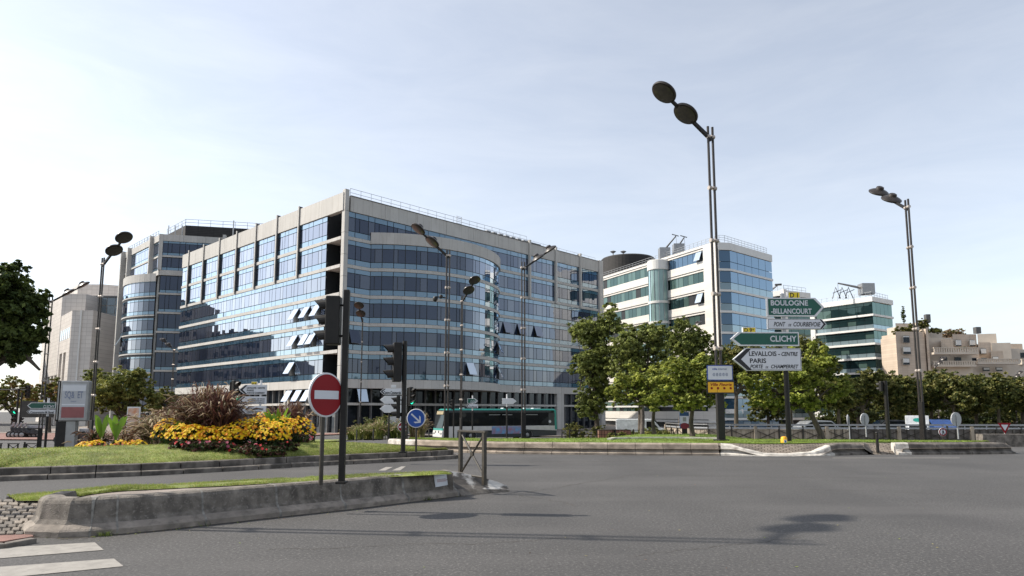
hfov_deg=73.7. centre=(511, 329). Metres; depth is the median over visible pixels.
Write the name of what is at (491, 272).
window
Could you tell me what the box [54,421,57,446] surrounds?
bollard
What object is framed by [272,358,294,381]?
window
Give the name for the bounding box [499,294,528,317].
window
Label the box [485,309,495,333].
window
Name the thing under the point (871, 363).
window
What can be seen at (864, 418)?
road sign
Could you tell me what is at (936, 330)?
shrub
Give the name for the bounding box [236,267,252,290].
window
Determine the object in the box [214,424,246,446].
flower bush
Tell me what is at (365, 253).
window
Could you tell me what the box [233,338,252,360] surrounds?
window
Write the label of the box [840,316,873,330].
window
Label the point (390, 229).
window
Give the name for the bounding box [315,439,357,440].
verge
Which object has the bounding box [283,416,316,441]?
flower bush
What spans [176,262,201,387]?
window
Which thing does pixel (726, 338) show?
window
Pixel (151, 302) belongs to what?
window
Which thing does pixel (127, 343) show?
window
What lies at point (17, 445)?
cross barrier
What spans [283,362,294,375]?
open window
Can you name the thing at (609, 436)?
shrub
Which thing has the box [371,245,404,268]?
window
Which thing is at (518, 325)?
open window
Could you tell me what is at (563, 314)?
window
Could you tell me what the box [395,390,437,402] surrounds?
mezzanine window
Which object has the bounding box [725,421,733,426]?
window
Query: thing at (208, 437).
flower bush
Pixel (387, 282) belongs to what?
window
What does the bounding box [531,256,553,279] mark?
window
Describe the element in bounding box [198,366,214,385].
window
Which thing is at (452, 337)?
window
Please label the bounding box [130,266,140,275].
window
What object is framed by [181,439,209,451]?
flower bush
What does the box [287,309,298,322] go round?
open window
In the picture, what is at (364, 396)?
open window
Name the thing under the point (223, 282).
window
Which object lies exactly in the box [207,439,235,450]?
flower bush
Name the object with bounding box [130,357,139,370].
window
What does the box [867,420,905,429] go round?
parked car
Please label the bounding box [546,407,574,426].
shop window
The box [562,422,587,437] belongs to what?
shrub
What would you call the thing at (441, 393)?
mezzanine window
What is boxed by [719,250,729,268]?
window
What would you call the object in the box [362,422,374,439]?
ornamental grass
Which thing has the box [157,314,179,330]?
window
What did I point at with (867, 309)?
window
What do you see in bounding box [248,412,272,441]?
flower bush
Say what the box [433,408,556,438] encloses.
city bus
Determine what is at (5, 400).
tree
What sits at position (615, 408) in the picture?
window
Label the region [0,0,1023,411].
sky
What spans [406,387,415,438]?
traffic light
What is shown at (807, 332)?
window
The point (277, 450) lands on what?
flower bush
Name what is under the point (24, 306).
chestnut tree
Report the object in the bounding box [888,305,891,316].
window
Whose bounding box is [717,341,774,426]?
tree
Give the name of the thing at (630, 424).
parked van
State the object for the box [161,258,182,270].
window
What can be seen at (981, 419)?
hedge
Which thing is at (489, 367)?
window
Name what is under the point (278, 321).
window
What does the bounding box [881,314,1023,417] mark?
apartment building
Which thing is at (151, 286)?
window
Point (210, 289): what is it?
window
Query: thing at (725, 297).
window
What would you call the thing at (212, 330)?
window
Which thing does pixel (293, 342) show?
open window
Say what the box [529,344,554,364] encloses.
window
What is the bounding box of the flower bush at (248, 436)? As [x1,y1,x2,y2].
[228,417,259,444]
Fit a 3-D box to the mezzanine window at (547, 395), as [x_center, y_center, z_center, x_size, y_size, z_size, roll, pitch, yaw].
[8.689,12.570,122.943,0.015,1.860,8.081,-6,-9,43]
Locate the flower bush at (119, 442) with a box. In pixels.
[110,439,126,445]
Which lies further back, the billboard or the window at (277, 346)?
the window at (277, 346)
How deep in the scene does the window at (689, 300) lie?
134.14 m
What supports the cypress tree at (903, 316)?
on the apartment building at (986, 354)
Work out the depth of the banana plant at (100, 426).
23.39 m
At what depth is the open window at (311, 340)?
94.68 m
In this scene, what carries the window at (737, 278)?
in the office building at (666, 287)
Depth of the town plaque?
28.57 m
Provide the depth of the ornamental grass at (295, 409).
23.93 m
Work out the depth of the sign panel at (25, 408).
36.72 m
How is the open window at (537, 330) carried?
in the office building at (249, 307)
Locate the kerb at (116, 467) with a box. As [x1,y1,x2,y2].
[0,449,453,474]
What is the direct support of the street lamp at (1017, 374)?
on the road
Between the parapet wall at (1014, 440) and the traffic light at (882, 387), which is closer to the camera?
the traffic light at (882, 387)
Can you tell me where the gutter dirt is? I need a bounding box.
[57,496,458,538]
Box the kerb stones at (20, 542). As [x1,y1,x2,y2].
[0,538,36,548]
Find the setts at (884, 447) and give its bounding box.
[400,439,1013,455]
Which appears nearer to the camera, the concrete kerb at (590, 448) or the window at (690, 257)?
the concrete kerb at (590, 448)
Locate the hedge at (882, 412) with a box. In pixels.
[869,405,903,423]
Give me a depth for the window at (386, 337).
93.64 m
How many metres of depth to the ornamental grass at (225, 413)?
21.30 m
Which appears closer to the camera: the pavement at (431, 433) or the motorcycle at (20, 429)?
the motorcycle at (20, 429)
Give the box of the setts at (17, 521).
[0,499,37,534]
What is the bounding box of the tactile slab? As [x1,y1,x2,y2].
[0,533,32,542]
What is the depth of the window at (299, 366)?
95.36 m
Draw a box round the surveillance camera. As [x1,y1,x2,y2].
[433,295,444,301]
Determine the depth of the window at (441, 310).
97.73 m
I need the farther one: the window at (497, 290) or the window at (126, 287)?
the window at (126, 287)
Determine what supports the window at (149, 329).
in the office building at (148, 312)
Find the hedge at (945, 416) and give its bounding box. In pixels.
[925,409,982,429]
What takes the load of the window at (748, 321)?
in the office building at (666, 287)
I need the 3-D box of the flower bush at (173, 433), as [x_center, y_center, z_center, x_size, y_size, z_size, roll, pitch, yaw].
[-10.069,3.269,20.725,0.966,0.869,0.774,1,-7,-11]
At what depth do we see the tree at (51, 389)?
94.29 m
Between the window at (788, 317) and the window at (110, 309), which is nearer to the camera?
the window at (110, 309)
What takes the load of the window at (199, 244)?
in the office building at (148, 312)
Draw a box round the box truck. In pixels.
[905,415,929,429]
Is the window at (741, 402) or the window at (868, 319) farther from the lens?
the window at (868, 319)
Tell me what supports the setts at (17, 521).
on the ramp bed
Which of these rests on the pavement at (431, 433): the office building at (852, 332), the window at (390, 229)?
the office building at (852, 332)
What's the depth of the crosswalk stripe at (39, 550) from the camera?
8.16 m
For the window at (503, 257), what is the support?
in the office building at (249, 307)
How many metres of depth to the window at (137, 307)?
134.34 m
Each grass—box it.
[103,429,148,444]
[116,407,179,444]
[127,429,146,443]
[145,395,207,428]
[153,379,260,439]
[181,388,262,440]
[250,401,309,431]
[281,399,317,431]
[336,426,353,439]
[347,423,371,439]
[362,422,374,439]
[363,418,390,439]
[379,421,396,438]
[386,418,410,438]
[408,424,423,437]
[417,414,434,437]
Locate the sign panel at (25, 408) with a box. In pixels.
[21,401,54,433]
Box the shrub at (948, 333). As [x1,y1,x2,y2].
[942,329,957,337]
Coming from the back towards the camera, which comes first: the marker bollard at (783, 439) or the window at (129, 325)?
the window at (129, 325)
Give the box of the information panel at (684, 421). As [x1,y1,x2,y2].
[679,412,688,433]
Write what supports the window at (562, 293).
in the office building at (249, 307)
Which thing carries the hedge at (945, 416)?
on the pavement at (431, 433)
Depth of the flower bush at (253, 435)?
21.01 m
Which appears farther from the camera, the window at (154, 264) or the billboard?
the window at (154, 264)
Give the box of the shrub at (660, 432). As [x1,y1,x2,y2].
[644,427,669,433]
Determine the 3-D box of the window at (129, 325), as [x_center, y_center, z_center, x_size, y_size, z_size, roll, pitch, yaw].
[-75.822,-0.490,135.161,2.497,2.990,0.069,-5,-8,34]
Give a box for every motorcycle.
[6,422,30,436]
[9,422,34,436]
[13,422,37,436]
[18,422,44,436]
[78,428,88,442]
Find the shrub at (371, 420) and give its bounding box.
[354,414,400,438]
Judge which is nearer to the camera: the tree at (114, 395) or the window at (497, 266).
the tree at (114, 395)
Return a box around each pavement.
[0,425,1018,435]
[0,433,346,439]
[6,473,452,501]
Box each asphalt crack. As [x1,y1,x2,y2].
[283,537,566,548]
[639,537,797,555]
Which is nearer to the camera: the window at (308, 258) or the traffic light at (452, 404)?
the traffic light at (452, 404)
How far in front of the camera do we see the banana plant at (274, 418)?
22.21 m
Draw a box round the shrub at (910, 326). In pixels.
[905,322,921,331]
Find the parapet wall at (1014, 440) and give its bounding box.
[976,434,1023,446]
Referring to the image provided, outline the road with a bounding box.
[0,412,1023,575]
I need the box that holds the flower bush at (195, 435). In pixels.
[179,424,210,442]
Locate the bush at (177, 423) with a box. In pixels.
[174,421,190,432]
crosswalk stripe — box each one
[0,542,102,557]
[0,559,122,575]
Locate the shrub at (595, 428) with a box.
[578,425,605,437]
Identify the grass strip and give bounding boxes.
[8,472,447,500]
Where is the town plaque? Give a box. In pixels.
[707,365,732,379]
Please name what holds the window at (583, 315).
in the office building at (249, 307)
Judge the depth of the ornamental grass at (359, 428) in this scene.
51.30 m
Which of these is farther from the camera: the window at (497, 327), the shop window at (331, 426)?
the window at (497, 327)
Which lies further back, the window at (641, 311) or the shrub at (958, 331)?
the shrub at (958, 331)
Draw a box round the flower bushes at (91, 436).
[62,428,120,445]
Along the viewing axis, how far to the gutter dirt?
10.24 m
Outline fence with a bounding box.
[569,429,673,437]
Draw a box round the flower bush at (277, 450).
[265,444,286,456]
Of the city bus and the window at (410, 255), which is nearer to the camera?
the city bus
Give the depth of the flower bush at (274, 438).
20.79 m
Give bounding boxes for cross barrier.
[7,443,19,447]
[457,430,487,484]
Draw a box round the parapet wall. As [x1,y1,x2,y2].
[664,422,1023,439]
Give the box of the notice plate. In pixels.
[434,474,447,486]
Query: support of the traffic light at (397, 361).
on the lawn at (49, 456)
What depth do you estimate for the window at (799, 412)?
168.83 m
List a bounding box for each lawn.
[0,442,443,466]
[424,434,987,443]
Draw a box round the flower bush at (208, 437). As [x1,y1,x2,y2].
[197,425,226,441]
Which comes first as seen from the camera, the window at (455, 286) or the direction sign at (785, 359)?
the direction sign at (785, 359)
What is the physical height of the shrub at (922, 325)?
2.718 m
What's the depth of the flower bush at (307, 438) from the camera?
22.43 m
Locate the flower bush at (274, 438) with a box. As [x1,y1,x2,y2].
[256,421,291,448]
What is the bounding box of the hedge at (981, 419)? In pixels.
[948,410,1007,429]
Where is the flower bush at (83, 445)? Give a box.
[75,441,93,446]
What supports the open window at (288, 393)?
in the office building at (249, 307)
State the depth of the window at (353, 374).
91.90 m
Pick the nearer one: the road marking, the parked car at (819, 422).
the road marking
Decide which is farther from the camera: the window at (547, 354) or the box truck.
the window at (547, 354)
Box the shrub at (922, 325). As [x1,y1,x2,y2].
[918,318,930,328]
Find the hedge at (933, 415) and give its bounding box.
[899,410,947,419]
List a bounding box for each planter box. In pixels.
[598,429,614,437]
[613,429,630,433]
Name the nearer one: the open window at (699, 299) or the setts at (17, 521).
the setts at (17, 521)
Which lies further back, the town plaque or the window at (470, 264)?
the window at (470, 264)
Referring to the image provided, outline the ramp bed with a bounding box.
[0,501,37,533]
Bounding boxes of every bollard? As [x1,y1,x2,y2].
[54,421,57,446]
[781,436,787,442]
[875,432,879,451]
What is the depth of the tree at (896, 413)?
83.27 m
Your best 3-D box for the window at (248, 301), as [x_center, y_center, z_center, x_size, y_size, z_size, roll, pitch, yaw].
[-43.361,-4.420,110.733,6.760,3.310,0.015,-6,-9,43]
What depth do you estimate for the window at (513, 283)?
115.47 m
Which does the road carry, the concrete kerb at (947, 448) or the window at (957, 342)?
the concrete kerb at (947, 448)
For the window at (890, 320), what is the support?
in the office building at (852, 332)
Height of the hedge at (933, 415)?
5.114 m
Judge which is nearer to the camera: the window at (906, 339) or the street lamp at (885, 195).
the street lamp at (885, 195)
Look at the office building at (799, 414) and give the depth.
170.70 m
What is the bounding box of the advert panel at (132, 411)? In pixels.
[126,407,140,432]
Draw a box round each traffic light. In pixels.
[0,385,30,427]
[18,392,23,425]
[229,380,240,401]
[313,290,349,483]
[383,341,406,452]
[387,404,393,443]
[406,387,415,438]
[449,399,454,437]
[876,381,893,439]
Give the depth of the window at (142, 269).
139.81 m
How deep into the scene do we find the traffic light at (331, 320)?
11.57 m
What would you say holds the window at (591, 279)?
in the office building at (249, 307)
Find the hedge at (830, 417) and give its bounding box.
[802,406,855,426]
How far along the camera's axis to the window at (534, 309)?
120.33 m
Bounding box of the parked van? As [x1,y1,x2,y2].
[616,419,663,431]
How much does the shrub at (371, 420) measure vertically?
2.336 m
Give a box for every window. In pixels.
[97,306,116,313]
[98,298,116,304]
[119,358,123,372]
[120,339,124,354]
[121,320,125,335]
[123,302,126,316]
[123,357,129,369]
[124,284,128,298]
[124,338,131,353]
[125,319,132,334]
[127,301,133,315]
[128,283,134,297]
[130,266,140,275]
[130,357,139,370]
[131,251,141,267]
[131,338,140,352]
[132,319,141,333]
[134,300,142,314]
[135,282,143,295]
[139,356,150,371]
[140,337,151,352]
[141,247,148,262]
[141,263,147,273]
[142,318,153,333]
[143,299,154,314]
[144,281,155,295]
[152,259,157,271]
[153,242,158,257]
[154,372,177,388]
[155,353,177,369]
[156,333,178,350]
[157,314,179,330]
[159,295,180,311]
[160,276,182,292]
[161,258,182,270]
[162,241,196,255]
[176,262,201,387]
[197,243,209,248]
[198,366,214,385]
[199,344,215,364]
[200,322,216,342]
[201,299,217,321]
[203,278,216,299]
[204,256,217,278]
[214,364,231,385]
[215,341,232,362]
[216,318,233,339]
[217,295,235,317]
[219,273,233,295]
[220,250,234,273]
[232,362,251,383]
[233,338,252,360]
[234,314,253,337]
[235,290,254,313]
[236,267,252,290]
[237,243,253,268]
[251,360,272,382]
[252,335,273,358]
[253,309,274,333]
[254,284,275,309]
[256,261,273,285]
[257,236,274,261]
[257,391,278,402]
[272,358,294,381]
[273,331,295,355]
[274,305,296,330]
[275,279,297,305]
[277,254,295,279]
[278,228,296,255]
[280,390,292,402]
[281,390,304,402]
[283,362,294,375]
[286,335,297,348]
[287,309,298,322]
[290,389,302,402]
[295,355,322,380]
[296,327,323,353]
[297,299,323,326]
[298,271,325,300]
[298,306,309,320]
[298,333,309,347]
[299,244,326,274]
[300,217,326,248]
[300,389,308,402]
[304,333,316,346]
[307,406,334,432]
[309,305,320,318]
[347,268,369,294]
[347,406,391,432]
[348,212,386,240]
[348,240,370,267]
[348,354,367,378]
[348,388,391,402]
[349,325,368,350]
[349,330,360,343]
[350,297,368,322]
[357,389,368,401]
[368,355,392,378]
[369,299,403,323]
[369,327,403,350]
[370,272,404,295]
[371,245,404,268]
[388,221,419,234]
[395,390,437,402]
[400,406,437,431]
[404,300,436,324]
[404,327,436,351]
[405,246,437,271]
[405,273,437,297]
[407,355,435,379]
[425,230,454,239]
[437,302,464,327]
[437,329,464,353]
[437,356,463,380]
[438,249,464,275]
[438,275,464,301]
[439,391,477,403]
[439,406,477,408]
[456,238,485,247]
[465,280,484,305]
[465,305,484,330]
[465,332,484,355]
[465,358,484,381]
[466,254,484,279]
[466,362,476,375]
[478,392,512,403]
[478,406,512,408]
[485,259,496,285]
[485,284,495,308]
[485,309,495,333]
[485,335,495,357]
[485,360,495,382]
[486,245,506,269]
[496,314,498,334]
[496,338,498,359]
[496,362,498,383]
[497,266,498,287]
[497,290,498,310]
[497,366,502,378]
[499,272,527,295]
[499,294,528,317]
[499,318,528,340]
[499,341,528,362]
[499,364,528,385]
[503,322,512,333]
[507,250,527,273]
[515,393,542,403]
[517,324,526,335]
[529,300,554,321]
[529,322,554,343]
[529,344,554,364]
[529,366,555,386]
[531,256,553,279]
[531,278,553,300]
[534,326,542,337]
[546,394,573,404]
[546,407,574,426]
[555,304,579,324]
[555,325,579,345]
[556,347,579,366]
[556,368,579,387]
[557,263,578,284]
[558,284,578,304]
[575,408,594,427]
[580,309,597,320]
[582,269,597,288]
[582,289,597,308]
[603,277,616,288]
[604,294,617,303]
[605,402,619,410]
[617,272,635,284]
[618,290,635,302]
[618,308,635,319]
[620,402,637,410]
[636,268,647,279]
[636,286,647,297]
[636,305,648,316]
[669,257,682,269]
[670,277,682,289]
[670,298,683,309]
[671,318,683,329]
[683,251,702,265]
[683,272,703,286]
[684,293,704,306]
[684,314,704,325]
[693,251,701,262]
[695,293,703,303]
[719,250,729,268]
[719,271,730,288]
[720,292,731,309]
[721,313,731,330]
[722,334,732,349]
[724,399,733,417]
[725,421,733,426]
[730,251,771,278]
[730,271,772,297]
[731,292,773,317]
[732,313,774,331]
[738,399,770,417]
[738,420,778,426]
[788,317,809,318]
[789,330,810,339]
[792,408,814,416]
[816,306,838,318]
[816,320,839,333]
[817,334,840,345]
[827,347,840,358]
[839,302,872,316]
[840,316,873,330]
[840,330,874,344]
[841,345,874,358]
[842,359,875,372]
[872,302,887,315]
[873,316,888,329]
[874,330,886,342]
[875,345,881,356]
[875,359,881,370]
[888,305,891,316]
[889,319,892,327]
[902,336,909,342]
[902,347,910,353]
[902,358,909,364]
[955,340,961,345]
[969,340,975,345]
[980,348,986,353]
[995,367,1002,370]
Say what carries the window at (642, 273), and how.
in the office building at (666, 287)
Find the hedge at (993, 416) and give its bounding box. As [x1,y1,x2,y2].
[982,411,1020,429]
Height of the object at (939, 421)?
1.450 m
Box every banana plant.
[95,415,108,443]
[107,415,127,444]
[263,408,291,431]
[267,413,284,431]
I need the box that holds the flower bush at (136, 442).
[124,439,147,444]
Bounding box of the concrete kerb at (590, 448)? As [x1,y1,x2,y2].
[388,439,867,456]
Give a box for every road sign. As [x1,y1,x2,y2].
[308,373,340,484]
[407,409,425,451]
[847,415,849,438]
[860,413,868,436]
[939,428,946,439]
[951,412,960,438]
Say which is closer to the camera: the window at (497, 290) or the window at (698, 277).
the window at (497, 290)
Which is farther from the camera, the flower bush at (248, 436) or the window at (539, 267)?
the window at (539, 267)
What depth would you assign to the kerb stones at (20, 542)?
8.39 m
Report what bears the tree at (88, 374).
on the pavement at (49, 435)
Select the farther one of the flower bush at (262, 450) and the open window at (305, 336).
the open window at (305, 336)
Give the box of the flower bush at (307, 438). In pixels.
[290,434,313,442]
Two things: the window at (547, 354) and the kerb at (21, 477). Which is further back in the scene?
the window at (547, 354)
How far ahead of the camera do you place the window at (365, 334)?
92.76 m
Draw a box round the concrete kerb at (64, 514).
[21,469,509,537]
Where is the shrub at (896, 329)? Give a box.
[891,326,910,334]
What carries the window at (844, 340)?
in the office building at (852, 332)
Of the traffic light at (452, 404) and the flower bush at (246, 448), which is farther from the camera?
the traffic light at (452, 404)
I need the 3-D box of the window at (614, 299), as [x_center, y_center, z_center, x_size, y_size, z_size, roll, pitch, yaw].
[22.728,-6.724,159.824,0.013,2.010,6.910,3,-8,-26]
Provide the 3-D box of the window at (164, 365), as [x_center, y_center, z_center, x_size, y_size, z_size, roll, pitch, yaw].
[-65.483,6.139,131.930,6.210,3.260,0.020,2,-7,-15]
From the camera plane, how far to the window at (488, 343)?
104.19 m
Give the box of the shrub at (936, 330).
[928,327,941,333]
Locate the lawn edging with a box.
[607,437,716,439]
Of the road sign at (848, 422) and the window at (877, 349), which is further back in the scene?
the window at (877, 349)
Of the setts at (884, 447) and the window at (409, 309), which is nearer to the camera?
the setts at (884, 447)
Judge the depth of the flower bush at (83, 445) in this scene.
22.07 m
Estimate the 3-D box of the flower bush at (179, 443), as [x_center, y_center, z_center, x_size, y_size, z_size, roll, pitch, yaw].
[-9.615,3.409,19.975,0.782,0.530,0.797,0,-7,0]
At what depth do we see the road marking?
19.66 m
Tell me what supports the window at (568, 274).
in the office building at (249, 307)
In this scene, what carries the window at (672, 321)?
in the office building at (666, 287)
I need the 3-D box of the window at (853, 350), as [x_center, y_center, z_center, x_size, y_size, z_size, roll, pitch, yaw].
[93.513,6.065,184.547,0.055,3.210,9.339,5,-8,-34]
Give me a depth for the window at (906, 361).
149.72 m
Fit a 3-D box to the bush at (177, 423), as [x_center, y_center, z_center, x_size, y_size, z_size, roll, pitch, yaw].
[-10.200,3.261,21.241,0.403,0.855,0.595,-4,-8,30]
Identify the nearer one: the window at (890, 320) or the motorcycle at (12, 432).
the motorcycle at (12, 432)
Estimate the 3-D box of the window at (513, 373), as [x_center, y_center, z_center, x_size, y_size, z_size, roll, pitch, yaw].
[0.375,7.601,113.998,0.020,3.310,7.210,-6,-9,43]
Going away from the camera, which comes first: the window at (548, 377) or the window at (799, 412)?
the window at (548, 377)
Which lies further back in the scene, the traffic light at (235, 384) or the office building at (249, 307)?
the office building at (249, 307)
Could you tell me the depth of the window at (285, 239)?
102.60 m
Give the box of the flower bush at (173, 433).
[163,423,195,444]
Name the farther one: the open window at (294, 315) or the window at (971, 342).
the window at (971, 342)
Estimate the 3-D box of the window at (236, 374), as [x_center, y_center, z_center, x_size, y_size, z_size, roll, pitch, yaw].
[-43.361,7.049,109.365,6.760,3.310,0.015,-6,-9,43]
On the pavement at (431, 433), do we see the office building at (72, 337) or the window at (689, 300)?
the office building at (72, 337)
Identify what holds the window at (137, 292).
in the office building at (148, 312)
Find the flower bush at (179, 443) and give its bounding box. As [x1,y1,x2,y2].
[168,437,193,448]
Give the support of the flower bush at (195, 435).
on the lawn at (49, 456)
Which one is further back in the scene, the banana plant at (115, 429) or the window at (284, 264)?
the window at (284, 264)
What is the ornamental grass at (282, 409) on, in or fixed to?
on the lawn at (49, 456)
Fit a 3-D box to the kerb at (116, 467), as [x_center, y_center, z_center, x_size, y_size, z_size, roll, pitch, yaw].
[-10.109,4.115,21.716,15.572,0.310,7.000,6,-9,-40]
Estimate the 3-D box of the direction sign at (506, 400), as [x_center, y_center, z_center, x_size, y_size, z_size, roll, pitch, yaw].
[-0.158,5.094,39.640,0.836,2.671,0.169,0,-7,0]
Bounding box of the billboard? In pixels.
[55,381,91,447]
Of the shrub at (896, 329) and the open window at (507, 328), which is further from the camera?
the shrub at (896, 329)
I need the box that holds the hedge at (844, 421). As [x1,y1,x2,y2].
[835,405,883,426]
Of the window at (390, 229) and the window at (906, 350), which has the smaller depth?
the window at (390, 229)
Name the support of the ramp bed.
on the road
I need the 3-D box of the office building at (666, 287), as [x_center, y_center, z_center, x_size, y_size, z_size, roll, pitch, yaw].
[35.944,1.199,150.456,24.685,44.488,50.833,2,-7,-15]
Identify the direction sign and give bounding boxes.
[27,398,55,446]
[239,380,266,426]
[380,385,406,412]
[466,396,477,437]
[502,394,515,437]
[730,292,825,440]
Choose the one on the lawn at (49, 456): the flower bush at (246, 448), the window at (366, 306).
the flower bush at (246, 448)
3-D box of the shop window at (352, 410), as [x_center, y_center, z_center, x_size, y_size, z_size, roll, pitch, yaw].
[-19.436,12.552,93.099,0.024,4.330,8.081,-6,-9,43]
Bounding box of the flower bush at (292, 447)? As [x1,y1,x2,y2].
[278,438,300,451]
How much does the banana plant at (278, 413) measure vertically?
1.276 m
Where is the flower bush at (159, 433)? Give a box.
[150,418,176,443]
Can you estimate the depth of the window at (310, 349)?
95.67 m
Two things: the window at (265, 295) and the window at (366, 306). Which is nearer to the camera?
the window at (366, 306)
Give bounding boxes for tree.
[0,259,53,370]
[0,375,30,427]
[14,377,60,432]
[80,368,104,427]
[90,365,165,429]
[144,386,184,413]
[566,302,626,435]
[603,360,670,433]
[604,320,676,429]
[615,371,662,433]
[646,352,728,436]
[659,316,732,425]
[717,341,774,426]
[736,340,854,438]
[742,387,793,426]
[764,334,843,426]
[816,373,862,426]
[835,401,883,426]
[844,366,893,426]
[871,370,907,411]
[883,373,935,414]
[889,393,937,419]
[900,306,905,323]
[913,369,946,418]
[928,369,984,415]
[945,404,980,429]
[955,373,986,429]
[971,371,1023,429]
[1000,406,1020,429]
[1004,375,1023,429]
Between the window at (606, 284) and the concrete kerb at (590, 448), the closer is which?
the concrete kerb at (590, 448)
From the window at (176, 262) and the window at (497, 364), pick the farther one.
the window at (176, 262)
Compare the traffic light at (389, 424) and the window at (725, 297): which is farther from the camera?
the window at (725, 297)
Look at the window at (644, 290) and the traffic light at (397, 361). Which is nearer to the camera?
the traffic light at (397, 361)
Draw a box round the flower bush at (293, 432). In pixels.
[263,415,302,442]
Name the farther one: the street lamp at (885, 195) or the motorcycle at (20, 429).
the motorcycle at (20, 429)
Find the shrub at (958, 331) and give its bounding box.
[952,328,965,336]
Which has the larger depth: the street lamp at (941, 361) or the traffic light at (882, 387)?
the street lamp at (941, 361)
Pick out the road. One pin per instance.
(837, 524)
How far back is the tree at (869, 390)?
65.11 m
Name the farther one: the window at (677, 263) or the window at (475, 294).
the window at (677, 263)
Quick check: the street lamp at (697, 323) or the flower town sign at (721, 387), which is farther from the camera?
the street lamp at (697, 323)
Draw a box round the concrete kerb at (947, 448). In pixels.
[891,442,1015,454]
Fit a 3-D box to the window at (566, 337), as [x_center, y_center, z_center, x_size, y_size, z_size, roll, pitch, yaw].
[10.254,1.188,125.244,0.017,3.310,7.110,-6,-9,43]
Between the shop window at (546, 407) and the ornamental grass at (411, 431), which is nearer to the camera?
the ornamental grass at (411, 431)
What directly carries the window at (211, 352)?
in the office building at (249, 307)
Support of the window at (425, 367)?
in the office building at (249, 307)
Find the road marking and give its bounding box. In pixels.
[392,466,405,470]
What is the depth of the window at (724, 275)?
127.22 m
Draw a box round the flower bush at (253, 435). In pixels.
[233,416,276,444]
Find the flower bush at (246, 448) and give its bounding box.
[234,441,259,456]
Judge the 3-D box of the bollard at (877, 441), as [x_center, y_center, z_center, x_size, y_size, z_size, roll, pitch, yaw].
[14.059,4.321,26.273,0.126,0.780,0.126,0,-7,0]
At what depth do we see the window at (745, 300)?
130.78 m
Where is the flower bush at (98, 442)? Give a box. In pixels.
[87,440,105,446]
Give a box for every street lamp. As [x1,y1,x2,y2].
[36,281,89,447]
[87,231,132,445]
[160,338,175,394]
[354,302,365,424]
[411,223,450,437]
[459,276,479,429]
[520,245,555,437]
[652,81,728,440]
[684,321,701,411]
[868,186,926,439]
[934,357,945,418]
[1012,370,1022,429]
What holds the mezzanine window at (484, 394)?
in the office building at (249, 307)
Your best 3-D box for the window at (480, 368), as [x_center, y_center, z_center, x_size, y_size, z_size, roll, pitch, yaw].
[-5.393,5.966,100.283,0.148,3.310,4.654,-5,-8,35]
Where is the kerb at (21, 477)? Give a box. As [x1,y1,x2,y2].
[0,454,457,480]
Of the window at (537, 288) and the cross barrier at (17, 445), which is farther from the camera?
the window at (537, 288)
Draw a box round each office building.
[35,284,117,425]
[109,219,262,426]
[175,188,605,432]
[601,234,779,426]
[770,283,814,423]
[810,283,893,421]
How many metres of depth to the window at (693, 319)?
132.22 m
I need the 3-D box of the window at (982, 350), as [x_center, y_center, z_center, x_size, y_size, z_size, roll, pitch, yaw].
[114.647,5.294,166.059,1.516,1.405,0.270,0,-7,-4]
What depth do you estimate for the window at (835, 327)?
191.54 m
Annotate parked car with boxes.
[793,420,839,426]
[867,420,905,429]
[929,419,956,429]
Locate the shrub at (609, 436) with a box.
[606,431,626,437]
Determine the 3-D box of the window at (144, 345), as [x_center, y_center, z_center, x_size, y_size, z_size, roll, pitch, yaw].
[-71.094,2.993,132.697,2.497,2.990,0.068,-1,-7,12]
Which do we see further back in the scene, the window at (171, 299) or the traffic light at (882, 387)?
the window at (171, 299)
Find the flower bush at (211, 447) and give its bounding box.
[197,439,222,450]
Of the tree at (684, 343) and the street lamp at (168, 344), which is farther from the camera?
the street lamp at (168, 344)
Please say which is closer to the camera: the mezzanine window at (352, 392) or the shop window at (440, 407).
the mezzanine window at (352, 392)
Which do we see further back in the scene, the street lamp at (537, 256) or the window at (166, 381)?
the window at (166, 381)
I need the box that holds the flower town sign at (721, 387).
[706,381,734,393]
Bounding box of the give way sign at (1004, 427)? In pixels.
[998,423,1010,433]
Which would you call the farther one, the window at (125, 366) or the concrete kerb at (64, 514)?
the window at (125, 366)
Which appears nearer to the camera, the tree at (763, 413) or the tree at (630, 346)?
the tree at (630, 346)
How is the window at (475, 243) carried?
in the office building at (249, 307)
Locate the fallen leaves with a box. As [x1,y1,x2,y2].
[46,477,937,569]
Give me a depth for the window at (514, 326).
114.76 m
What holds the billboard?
on the road
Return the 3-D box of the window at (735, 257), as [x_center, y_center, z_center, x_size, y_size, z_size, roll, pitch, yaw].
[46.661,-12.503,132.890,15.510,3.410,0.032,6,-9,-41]
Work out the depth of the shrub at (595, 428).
57.21 m
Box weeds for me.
[94,496,431,536]
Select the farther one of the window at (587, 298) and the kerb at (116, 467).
the window at (587, 298)
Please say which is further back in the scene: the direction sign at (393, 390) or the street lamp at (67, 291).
the street lamp at (67, 291)
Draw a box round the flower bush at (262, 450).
[249,443,273,457]

